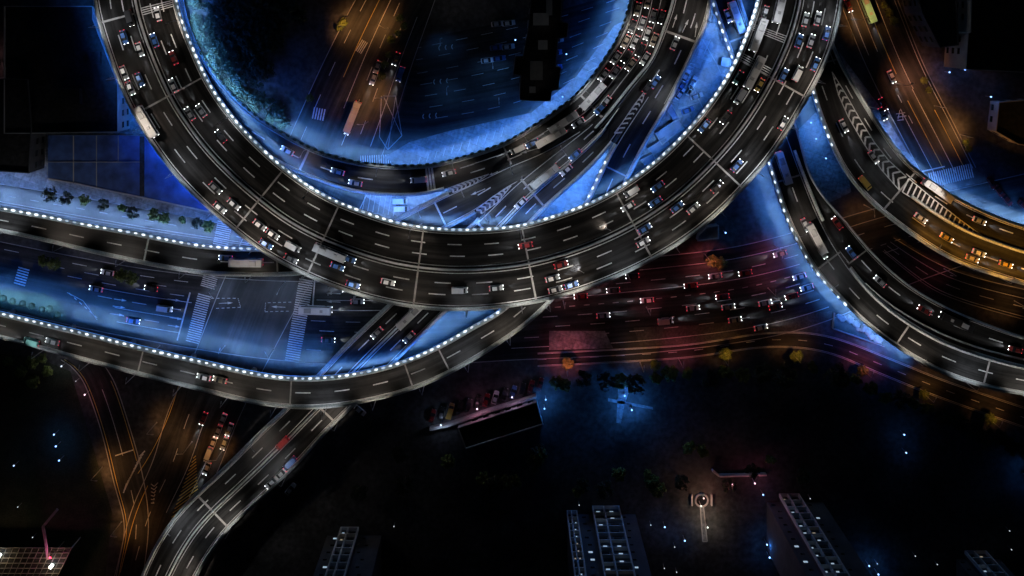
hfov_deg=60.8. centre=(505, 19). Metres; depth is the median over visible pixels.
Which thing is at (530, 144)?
car
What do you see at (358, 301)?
car
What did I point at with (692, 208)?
car
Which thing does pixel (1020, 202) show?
car
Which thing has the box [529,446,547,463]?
tree
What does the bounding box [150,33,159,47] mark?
car
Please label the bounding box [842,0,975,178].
avenue
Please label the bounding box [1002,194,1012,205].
car
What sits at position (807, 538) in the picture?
apartment tower
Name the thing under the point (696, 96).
car
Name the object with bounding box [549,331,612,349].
pavement
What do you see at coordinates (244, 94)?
tree
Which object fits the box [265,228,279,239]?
car
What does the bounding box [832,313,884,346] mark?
fence
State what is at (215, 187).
car
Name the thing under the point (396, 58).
car
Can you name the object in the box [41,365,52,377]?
tree
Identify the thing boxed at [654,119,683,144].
shed
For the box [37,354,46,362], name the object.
tree
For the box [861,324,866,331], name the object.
boulder
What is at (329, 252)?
bus
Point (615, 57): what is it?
car
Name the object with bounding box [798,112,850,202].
pavement
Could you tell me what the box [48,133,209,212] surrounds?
warehouse
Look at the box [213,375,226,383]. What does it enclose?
car
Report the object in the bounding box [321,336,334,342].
car
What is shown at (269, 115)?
tree
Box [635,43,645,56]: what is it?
car
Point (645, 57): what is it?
car
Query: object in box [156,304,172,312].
van
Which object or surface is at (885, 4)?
tree
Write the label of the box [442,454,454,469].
tree
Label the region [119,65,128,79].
car
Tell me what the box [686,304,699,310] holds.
car
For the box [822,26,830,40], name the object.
car
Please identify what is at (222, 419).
car
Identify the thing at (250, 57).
tree
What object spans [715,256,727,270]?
tree
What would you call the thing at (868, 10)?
bus
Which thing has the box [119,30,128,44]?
car
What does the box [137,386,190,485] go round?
connecting lane
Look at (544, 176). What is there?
bus
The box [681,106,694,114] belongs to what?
car
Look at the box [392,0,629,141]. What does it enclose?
parking street
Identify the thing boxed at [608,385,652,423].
park path
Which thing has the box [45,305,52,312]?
shrub
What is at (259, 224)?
car
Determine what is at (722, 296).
car
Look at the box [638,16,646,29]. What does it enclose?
car
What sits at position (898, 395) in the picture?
tree
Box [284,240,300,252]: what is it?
van
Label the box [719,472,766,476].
retaining wall
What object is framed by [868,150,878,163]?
car
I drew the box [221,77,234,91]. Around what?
tree
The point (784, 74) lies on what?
car
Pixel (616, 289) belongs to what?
car
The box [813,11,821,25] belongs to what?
car
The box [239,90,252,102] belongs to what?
tree
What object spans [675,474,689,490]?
tree
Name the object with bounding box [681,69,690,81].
car
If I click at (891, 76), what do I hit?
car
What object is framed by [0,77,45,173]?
building
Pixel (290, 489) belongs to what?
car
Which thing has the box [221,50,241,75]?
tree
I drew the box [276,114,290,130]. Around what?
tree
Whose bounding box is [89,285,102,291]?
car
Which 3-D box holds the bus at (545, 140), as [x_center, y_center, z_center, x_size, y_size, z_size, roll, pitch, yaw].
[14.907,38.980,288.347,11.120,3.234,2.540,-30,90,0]
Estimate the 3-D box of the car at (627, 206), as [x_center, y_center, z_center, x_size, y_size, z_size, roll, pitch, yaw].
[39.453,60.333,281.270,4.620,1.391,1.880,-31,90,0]
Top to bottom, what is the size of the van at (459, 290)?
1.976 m
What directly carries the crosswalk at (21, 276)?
on the avenue at (662, 280)
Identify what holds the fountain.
on the ground
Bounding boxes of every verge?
[0,289,65,325]
[0,354,111,575]
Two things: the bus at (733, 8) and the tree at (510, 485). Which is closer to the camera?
the bus at (733, 8)
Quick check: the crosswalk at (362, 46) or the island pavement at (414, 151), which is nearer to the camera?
the island pavement at (414, 151)
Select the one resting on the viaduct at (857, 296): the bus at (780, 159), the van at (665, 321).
the bus at (780, 159)
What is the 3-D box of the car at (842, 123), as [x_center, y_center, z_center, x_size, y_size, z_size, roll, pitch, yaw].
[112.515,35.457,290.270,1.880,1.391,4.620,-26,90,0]
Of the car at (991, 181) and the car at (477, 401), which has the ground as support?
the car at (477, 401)
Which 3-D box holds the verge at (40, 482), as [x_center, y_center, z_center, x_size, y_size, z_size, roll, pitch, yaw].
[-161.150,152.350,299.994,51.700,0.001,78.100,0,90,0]
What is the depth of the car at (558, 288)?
280.93 m
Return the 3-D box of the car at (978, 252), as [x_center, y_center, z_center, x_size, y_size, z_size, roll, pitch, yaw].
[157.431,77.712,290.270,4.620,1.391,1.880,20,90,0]
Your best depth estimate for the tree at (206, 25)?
294.64 m
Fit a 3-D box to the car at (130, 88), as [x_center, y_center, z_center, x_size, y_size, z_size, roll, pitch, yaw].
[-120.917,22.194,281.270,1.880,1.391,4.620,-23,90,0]
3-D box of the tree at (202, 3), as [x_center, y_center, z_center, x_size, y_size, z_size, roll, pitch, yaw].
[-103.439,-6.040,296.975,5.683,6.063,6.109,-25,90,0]
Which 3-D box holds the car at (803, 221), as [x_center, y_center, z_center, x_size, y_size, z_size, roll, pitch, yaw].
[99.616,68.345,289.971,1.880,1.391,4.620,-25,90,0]
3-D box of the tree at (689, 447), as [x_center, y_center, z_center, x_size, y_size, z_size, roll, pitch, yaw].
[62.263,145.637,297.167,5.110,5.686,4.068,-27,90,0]
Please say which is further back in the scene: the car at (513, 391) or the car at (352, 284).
the car at (513, 391)
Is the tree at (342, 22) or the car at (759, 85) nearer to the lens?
the car at (759, 85)
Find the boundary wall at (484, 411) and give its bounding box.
[429,393,536,430]
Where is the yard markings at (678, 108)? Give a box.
[411,40,723,163]
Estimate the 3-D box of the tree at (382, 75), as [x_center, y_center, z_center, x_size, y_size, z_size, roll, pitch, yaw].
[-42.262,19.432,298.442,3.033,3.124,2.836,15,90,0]
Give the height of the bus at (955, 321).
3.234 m
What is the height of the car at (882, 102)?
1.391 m
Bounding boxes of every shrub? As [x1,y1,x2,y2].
[0,295,6,301]
[8,297,15,304]
[19,300,25,306]
[27,303,34,309]
[38,306,45,313]
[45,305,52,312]
[53,311,60,318]
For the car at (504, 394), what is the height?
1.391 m
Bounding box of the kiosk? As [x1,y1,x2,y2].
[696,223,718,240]
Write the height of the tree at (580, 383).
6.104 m
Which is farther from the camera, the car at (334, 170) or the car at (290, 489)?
the car at (290, 489)
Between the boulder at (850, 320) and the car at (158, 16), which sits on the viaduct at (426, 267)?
the car at (158, 16)
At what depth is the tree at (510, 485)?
295.37 m
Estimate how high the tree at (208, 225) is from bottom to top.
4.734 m
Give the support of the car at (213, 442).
on the cross street at (251, 327)
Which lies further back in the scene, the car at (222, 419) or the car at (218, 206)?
the car at (222, 419)
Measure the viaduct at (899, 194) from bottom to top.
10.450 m
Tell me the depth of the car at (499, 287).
280.96 m
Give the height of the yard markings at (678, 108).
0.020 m
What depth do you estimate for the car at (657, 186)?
280.92 m
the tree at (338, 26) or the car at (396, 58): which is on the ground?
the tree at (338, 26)
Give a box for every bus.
[133,105,158,138]
[228,257,262,266]
[298,304,331,314]
[312,242,347,262]
[343,101,361,133]
[395,308,422,330]
[530,163,559,189]
[535,127,566,148]
[547,110,579,132]
[579,81,606,110]
[727,1,745,33]
[743,56,766,88]
[748,18,768,51]
[771,0,785,23]
[774,151,792,184]
[805,222,827,255]
[859,0,877,23]
[921,178,954,203]
[938,311,974,332]
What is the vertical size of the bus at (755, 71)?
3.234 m
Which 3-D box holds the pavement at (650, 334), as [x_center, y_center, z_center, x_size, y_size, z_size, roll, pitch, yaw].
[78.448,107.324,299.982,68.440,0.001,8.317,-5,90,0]
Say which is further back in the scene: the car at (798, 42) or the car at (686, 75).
the car at (686, 75)
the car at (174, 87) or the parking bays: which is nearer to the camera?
the car at (174, 87)
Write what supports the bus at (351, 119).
on the cross street at (251, 327)
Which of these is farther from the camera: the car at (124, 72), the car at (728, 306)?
the car at (728, 306)
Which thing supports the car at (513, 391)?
on the ground
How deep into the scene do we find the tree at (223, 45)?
294.31 m
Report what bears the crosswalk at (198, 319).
on the avenue at (662, 280)
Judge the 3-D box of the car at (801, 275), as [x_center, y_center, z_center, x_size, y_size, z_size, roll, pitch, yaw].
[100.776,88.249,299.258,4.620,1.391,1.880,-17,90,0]
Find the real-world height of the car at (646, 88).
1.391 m
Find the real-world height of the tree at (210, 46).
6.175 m
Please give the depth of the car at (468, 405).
298.87 m
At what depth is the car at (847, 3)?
298.87 m
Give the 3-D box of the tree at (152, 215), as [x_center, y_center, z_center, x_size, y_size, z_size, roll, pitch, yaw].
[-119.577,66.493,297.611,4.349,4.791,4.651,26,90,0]
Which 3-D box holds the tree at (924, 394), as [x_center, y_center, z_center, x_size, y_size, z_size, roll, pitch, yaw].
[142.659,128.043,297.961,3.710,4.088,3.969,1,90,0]
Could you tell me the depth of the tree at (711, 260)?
296.44 m
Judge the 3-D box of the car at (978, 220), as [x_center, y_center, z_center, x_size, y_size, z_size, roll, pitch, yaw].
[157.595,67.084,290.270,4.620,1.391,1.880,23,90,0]
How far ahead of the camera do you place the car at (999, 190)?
298.86 m
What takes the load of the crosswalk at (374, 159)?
on the cross street at (251, 327)
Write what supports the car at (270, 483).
on the viaduct at (229, 494)
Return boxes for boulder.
[838,316,845,321]
[847,317,853,323]
[852,320,859,327]
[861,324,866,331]
[865,327,871,334]
[874,335,881,342]
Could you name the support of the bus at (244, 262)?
on the viaduct at (453, 207)
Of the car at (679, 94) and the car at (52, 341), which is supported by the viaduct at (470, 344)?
the car at (52, 341)
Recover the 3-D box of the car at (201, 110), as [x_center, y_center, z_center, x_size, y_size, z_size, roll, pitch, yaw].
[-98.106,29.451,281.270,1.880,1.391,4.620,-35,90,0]
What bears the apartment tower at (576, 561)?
on the ground
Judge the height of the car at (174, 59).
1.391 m
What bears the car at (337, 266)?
on the viaduct at (426, 267)
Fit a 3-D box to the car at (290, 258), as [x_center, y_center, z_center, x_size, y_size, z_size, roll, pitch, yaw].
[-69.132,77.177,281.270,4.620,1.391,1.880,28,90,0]
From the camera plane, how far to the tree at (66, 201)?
296.08 m
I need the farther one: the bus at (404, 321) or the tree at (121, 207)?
the tree at (121, 207)
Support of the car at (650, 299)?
on the avenue at (662, 280)
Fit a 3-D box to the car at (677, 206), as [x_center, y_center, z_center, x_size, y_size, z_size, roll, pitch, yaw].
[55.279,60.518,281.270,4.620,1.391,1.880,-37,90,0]
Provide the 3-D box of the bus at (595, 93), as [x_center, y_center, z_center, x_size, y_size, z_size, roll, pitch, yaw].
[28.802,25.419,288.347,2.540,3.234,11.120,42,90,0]
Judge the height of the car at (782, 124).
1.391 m
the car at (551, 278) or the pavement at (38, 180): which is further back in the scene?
the pavement at (38, 180)
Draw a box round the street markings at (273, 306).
[67,44,944,516]
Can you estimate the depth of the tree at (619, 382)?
295.26 m
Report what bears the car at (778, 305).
on the avenue at (662, 280)
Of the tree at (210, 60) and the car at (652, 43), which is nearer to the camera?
the car at (652, 43)
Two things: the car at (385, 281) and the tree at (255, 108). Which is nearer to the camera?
the car at (385, 281)
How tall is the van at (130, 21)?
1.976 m
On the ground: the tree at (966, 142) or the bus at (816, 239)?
the tree at (966, 142)
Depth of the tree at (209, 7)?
293.96 m
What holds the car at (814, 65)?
on the viaduct at (426, 267)
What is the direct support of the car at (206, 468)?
on the cross street at (251, 327)
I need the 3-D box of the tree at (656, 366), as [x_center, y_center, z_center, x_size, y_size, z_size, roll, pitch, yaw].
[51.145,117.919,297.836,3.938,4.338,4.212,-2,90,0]
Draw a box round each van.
[23,336,39,346]
[124,10,134,26]
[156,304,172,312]
[204,447,212,462]
[275,436,288,449]
[283,455,296,469]
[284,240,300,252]
[392,198,407,203]
[394,205,408,211]
[410,176,425,182]
[446,402,454,419]
[452,286,467,293]
[510,144,525,154]
[623,185,639,197]
[657,317,672,324]
[733,88,746,103]
[791,65,803,81]
[858,175,871,189]
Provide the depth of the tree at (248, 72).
295.36 m
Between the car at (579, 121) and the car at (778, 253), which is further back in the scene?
the car at (778, 253)
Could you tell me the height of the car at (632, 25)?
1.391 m
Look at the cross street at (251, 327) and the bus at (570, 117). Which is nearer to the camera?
the bus at (570, 117)
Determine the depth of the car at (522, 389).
298.88 m
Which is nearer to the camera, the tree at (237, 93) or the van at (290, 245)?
the van at (290, 245)
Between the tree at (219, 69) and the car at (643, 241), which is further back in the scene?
the tree at (219, 69)
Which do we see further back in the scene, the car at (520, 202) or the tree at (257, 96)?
the tree at (257, 96)
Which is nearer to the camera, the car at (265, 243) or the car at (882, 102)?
the car at (265, 243)
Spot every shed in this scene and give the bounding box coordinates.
[639,152,654,165]
[647,136,669,155]
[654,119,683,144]
[666,103,680,121]
[987,98,1023,145]
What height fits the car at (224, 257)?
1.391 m
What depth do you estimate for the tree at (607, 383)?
294.80 m
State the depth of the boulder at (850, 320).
298.80 m
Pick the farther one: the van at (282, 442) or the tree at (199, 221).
the tree at (199, 221)
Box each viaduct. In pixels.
[0,96,664,408]
[0,131,579,276]
[93,0,842,310]
[141,108,620,575]
[179,0,670,195]
[594,0,712,133]
[712,0,1023,395]
[788,122,1023,359]
[812,44,1023,284]
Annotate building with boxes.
[4,6,129,133]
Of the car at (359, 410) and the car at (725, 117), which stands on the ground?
the car at (359, 410)
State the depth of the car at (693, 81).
298.80 m
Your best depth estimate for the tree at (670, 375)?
295.20 m
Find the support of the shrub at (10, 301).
on the verge at (38, 300)
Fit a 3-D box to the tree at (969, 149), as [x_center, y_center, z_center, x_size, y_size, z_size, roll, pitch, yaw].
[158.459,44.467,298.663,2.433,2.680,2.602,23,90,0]
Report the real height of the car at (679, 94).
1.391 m
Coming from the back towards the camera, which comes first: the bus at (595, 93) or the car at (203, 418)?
the car at (203, 418)
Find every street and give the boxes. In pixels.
[0,184,251,245]
[61,358,148,575]
[114,0,434,575]
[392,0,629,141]
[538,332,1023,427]
[883,238,1023,319]
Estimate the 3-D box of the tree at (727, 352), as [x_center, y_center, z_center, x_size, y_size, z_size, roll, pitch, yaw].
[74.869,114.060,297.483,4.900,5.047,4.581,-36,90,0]
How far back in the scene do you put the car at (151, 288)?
298.93 m
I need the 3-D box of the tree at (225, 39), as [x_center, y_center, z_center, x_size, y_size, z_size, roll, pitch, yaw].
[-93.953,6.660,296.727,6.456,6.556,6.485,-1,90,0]
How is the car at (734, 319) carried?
on the avenue at (662, 280)
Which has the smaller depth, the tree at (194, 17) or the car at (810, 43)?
the car at (810, 43)
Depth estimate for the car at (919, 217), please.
289.90 m
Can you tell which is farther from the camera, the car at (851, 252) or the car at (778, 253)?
the car at (778, 253)
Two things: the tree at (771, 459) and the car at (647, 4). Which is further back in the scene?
the tree at (771, 459)
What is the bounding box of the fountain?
[691,493,712,507]
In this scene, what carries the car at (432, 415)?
on the ground
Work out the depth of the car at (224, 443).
298.92 m
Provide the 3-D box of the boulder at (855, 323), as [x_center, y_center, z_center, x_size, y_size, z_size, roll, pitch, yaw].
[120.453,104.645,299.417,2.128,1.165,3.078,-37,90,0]
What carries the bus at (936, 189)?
on the viaduct at (899, 194)
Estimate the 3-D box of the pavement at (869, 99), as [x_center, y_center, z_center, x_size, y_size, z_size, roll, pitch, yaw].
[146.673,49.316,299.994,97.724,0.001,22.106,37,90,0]
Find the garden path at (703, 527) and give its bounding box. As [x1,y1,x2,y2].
[700,507,707,541]
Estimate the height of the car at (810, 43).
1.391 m
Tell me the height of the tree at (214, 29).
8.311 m
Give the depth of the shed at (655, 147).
296.60 m
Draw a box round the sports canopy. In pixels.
[0,537,80,575]
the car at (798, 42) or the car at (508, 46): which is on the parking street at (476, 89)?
the car at (508, 46)
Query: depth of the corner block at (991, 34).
286.00 m
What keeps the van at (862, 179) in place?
on the viaduct at (899, 194)
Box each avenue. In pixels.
[0,174,1023,363]
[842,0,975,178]
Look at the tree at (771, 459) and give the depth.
296.83 m
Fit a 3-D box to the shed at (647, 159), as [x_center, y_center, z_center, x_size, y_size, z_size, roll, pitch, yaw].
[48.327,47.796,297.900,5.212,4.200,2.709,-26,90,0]
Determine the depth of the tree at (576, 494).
295.89 m
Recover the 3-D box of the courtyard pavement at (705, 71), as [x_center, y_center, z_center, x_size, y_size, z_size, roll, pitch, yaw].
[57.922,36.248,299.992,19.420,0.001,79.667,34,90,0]
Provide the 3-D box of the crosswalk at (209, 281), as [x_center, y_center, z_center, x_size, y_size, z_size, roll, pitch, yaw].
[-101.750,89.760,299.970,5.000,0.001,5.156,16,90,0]
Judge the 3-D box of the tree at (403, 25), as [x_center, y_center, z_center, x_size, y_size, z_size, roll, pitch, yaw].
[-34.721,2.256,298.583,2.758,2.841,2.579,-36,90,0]
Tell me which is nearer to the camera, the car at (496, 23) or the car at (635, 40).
the car at (635, 40)
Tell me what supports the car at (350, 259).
on the viaduct at (426, 267)
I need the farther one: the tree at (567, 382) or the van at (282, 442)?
the tree at (567, 382)
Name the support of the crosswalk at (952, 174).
on the avenue at (929, 133)
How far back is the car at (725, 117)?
280.88 m
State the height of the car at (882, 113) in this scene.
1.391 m
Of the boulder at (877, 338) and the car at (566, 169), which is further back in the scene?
the boulder at (877, 338)
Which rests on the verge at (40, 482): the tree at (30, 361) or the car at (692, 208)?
the tree at (30, 361)
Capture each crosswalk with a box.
[14,267,28,285]
[186,293,210,343]
[200,275,216,288]
[213,221,230,245]
[285,278,312,362]
[312,107,325,120]
[356,40,366,53]
[360,154,390,163]
[928,163,973,184]
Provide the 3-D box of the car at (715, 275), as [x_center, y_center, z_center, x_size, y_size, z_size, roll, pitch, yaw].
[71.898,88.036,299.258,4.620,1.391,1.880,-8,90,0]
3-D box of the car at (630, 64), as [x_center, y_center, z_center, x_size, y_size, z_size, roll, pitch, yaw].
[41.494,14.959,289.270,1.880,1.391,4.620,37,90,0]
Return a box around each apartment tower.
[313,527,380,575]
[566,510,586,575]
[578,506,651,575]
[767,493,870,575]
[956,550,1014,575]
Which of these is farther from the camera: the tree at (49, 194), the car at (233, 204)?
the tree at (49, 194)
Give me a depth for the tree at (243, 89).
295.20 m
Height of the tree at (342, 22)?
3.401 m
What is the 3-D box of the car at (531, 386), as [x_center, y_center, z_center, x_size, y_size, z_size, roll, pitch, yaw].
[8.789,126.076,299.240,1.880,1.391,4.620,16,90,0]
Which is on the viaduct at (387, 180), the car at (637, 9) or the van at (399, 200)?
the car at (637, 9)
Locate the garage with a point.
(498, 424)
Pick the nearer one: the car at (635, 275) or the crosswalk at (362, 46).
the car at (635, 275)
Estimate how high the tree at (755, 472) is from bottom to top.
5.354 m
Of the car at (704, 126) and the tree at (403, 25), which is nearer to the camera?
the car at (704, 126)
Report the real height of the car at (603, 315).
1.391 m
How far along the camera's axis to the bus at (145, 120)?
278.97 m
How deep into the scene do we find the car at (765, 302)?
298.93 m
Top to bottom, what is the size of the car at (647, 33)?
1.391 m
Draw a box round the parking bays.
[363,195,396,214]
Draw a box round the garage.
[458,399,542,448]
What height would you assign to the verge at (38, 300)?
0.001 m
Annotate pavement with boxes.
[0,115,223,223]
[366,145,611,224]
[384,21,623,165]
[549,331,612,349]
[630,15,732,177]
[634,311,831,345]
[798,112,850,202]
[839,53,942,187]
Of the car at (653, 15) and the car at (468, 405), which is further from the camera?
the car at (468, 405)
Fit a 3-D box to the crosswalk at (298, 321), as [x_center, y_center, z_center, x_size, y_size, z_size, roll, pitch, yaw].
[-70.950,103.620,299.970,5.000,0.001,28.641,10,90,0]
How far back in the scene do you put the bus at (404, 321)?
288.45 m
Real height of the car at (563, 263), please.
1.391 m
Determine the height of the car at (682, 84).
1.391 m
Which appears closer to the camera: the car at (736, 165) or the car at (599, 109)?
the car at (736, 165)
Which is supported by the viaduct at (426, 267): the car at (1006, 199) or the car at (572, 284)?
the car at (572, 284)
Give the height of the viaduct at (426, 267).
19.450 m
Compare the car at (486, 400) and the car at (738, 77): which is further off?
the car at (486, 400)
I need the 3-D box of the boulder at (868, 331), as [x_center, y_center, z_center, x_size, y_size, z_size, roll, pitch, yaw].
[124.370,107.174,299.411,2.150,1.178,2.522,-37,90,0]
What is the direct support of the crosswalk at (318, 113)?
on the cross street at (251, 327)
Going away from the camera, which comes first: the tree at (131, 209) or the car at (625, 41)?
the car at (625, 41)
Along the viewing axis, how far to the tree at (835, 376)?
293.47 m
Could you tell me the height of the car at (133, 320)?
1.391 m
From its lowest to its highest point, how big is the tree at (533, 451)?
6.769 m
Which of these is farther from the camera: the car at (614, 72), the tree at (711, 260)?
the tree at (711, 260)
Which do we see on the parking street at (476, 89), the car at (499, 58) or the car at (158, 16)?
the car at (499, 58)
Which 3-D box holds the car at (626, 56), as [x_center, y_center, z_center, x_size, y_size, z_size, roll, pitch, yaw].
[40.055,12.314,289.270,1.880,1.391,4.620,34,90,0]
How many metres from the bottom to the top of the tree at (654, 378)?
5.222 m
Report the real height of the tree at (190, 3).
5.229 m
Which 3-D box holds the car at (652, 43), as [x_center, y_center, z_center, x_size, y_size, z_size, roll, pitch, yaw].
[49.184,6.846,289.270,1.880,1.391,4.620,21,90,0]
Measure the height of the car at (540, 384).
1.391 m
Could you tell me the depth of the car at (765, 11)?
280.85 m
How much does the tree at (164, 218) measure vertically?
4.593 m
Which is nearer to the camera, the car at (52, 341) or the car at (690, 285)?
the car at (52, 341)
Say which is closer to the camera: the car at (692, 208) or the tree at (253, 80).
the car at (692, 208)
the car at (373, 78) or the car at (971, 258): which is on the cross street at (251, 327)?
the car at (373, 78)
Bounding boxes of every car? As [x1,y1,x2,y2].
[45,337,59,345]
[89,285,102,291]
[100,269,113,275]
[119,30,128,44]
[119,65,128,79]
[125,81,135,94]
[126,317,139,323]
[135,42,144,56]
[135,72,144,86]
[144,284,157,291]
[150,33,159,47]
[154,7,162,21]
[168,78,178,92]
[169,50,178,64]
[184,107,195,120]
[196,104,206,117]
[196,372,210,380]
[199,411,207,425]
[202,462,211,474]
[209,181,221,193]
[209,436,216,448]
[213,201,226,213]
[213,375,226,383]
[214,424,222,437]
[215,129,226,142]
[218,413,227,425]
[219,254,232,260]
[220,436,228,449]
[225,422,233,435]
[227,198,240,209]
[252,219,266,230]
[259,238,272,249]
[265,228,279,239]
[265,477,276,488]
[274,468,285,479]
[280,145,293,155]
[284,253,297,263]
[285,482,295,494]
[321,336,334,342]
[330,167,344,175]
[330,262,344,270]
[345,256,355,262]
[345,280,360,288]
[348,179,362,186]
[351,298,363,303]
[354,404,365,415]
[369,72,377,84]
[371,327,382,338]
[373,60,380,72]
[380,278,394,285]
[392,52,399,65]
[396,66,404,81]
[403,331,414,343]
[428,409,435,422]
[437,406,445,419]
[442,169,455,176]
[464,398,471,412]
[473,395,480,408]
[481,57,492,63]
[482,393,489,406]
[489,284,503,290]
[490,44,502,50]
[491,20,503,26]
[491,390,498,404]
[492,55,505,61]
[500,388,507,401]
[501,43,514,49]
[502,20,515,25]
[509,385,516,398]
[514,197,526,208]
[518,241,532,248]
[518,382,525,396]
[526,138,537,148]
[527,380,534,393]
[536,377,543,391]
[545,274,559,281]
[548,285,562,293]
[554,260,567,268]
[560,164,572,175]
[564,280,578,288]
[568,149,581,160]
[571,117,584,127]
[574,293,587,298]
[594,103,606,114]
[596,312,609,318]
[598,68,608,80]
[600,95,611,105]
[606,286,619,292]
[609,65,620,78]
[610,50,621,63]
[620,34,630,48]
[621,49,631,62]
[621,201,634,211]
[625,58,636,70]
[625,272,638,278]
[628,19,636,33]
[630,35,639,48]
[633,2,640,15]
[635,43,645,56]
[636,237,649,247]
[637,223,651,233]
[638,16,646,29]
[640,51,650,64]
[640,296,653,302]
[642,80,651,93]
[643,26,651,40]
[644,0,650,8]
[649,9,656,22]
[649,33,658,46]
[649,196,662,207]
[651,75,660,88]
[651,180,664,192]
[657,10,665,23]
[670,36,679,50]
[670,201,683,212]
[674,88,685,99]
[677,80,687,90]
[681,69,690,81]
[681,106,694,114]
[684,282,697,288]
[685,85,694,96]
[686,202,699,214]
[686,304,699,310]
[688,75,697,87]
[690,92,703,100]
[698,119,710,132]
[708,272,721,278]
[710,180,722,192]
[716,293,729,299]
[719,110,731,123]
[721,303,734,309]
[724,9,732,22]
[728,316,741,322]
[730,159,742,171]
[733,70,743,84]
[738,269,751,275]
[754,78,764,91]
[754,323,767,330]
[758,299,771,306]
[760,5,769,18]
[768,302,781,309]
[773,249,786,257]
[777,116,788,130]
[778,68,788,82]
[785,292,798,299]
[792,272,806,279]
[794,33,802,47]
[800,218,807,231]
[800,283,813,290]
[801,12,809,26]
[806,34,815,47]
[810,57,819,71]
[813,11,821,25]
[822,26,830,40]
[831,216,842,229]
[839,119,848,132]
[844,0,852,11]
[845,246,857,258]
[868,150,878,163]
[873,275,886,287]
[877,107,886,120]
[878,97,887,110]
[887,70,895,83]
[914,212,926,223]
[917,305,930,314]
[940,232,953,242]
[965,254,978,262]
[971,248,985,256]
[972,216,985,225]
[986,176,995,189]
[994,184,1003,197]
[998,260,1012,267]
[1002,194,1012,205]
[1008,345,1022,353]
[1017,199,1023,207]
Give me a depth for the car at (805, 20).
280.93 m
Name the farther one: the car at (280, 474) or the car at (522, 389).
the car at (522, 389)
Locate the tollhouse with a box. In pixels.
[718,57,731,66]
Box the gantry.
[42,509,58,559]
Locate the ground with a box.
[0,0,1023,575]
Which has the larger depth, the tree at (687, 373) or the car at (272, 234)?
the tree at (687, 373)
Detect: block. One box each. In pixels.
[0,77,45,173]
[513,0,568,101]
[902,0,958,47]
[944,0,1023,72]
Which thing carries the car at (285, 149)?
on the viaduct at (387, 180)
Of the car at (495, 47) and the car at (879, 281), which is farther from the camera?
the car at (495, 47)
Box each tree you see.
[24,356,38,368]
[26,374,39,388]
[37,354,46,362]
[38,254,49,267]
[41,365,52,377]
[42,186,56,202]
[47,257,60,270]
[59,190,73,204]
[78,194,91,205]
[97,199,108,210]
[113,268,127,281]
[117,204,127,211]
[125,206,138,219]
[125,270,138,285]
[147,207,160,219]
[158,212,169,223]
[178,216,185,223]
[185,0,199,9]
[187,11,202,25]
[190,18,204,36]
[191,0,209,10]
[191,217,202,228]
[193,33,207,46]
[199,33,221,54]
[201,220,214,232]
[202,17,218,31]
[204,4,225,22]
[204,49,225,70]
[206,35,220,50]
[207,16,229,38]
[211,56,232,77]
[215,36,236,52]
[219,31,236,47]
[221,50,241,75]
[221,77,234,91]
[222,41,236,55]
[222,75,233,85]
[228,83,243,98]
[229,66,248,84]
[233,76,248,91]
[235,90,246,102]
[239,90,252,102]
[243,60,257,75]
[246,97,263,114]
[247,55,262,69]
[248,72,263,87]
[250,89,265,104]
[257,63,275,81]
[262,108,280,125]
[263,97,275,108]
[271,100,286,114]
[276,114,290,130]
[305,93,313,101]
[335,23,343,30]
[339,18,347,26]
[378,72,385,79]
[387,36,394,43]
[394,30,400,36]
[395,14,403,21]
[400,22,407,29]
[440,453,454,468]
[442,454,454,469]
[475,471,488,484]
[499,474,513,490]
[528,444,547,462]
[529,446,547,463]
[549,375,563,390]
[562,357,573,369]
[562,378,570,392]
[572,485,584,498]
[575,370,592,387]
[592,480,614,500]
[597,370,615,392]
[611,467,625,481]
[613,373,628,389]
[626,374,645,394]
[643,469,652,479]
[644,474,659,489]
[649,372,663,384]
[649,482,666,497]
[650,360,660,371]
[660,365,678,382]
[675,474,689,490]
[682,366,692,379]
[682,440,695,454]
[697,444,709,457]
[706,254,718,266]
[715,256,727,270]
[717,365,734,378]
[718,347,731,360]
[722,477,736,492]
[744,463,759,479]
[765,455,776,463]
[789,350,803,363]
[822,362,850,388]
[850,373,862,384]
[856,364,868,377]
[863,381,877,396]
[880,1,887,7]
[885,9,893,16]
[890,388,911,409]
[918,389,929,400]
[920,76,927,84]
[925,86,932,92]
[962,139,969,146]
[965,145,971,152]
[981,411,996,425]
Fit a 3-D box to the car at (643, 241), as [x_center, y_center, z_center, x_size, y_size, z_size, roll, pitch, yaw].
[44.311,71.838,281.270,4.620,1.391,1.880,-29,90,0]
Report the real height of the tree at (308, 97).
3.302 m
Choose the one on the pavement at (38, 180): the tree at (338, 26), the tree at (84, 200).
the tree at (84, 200)

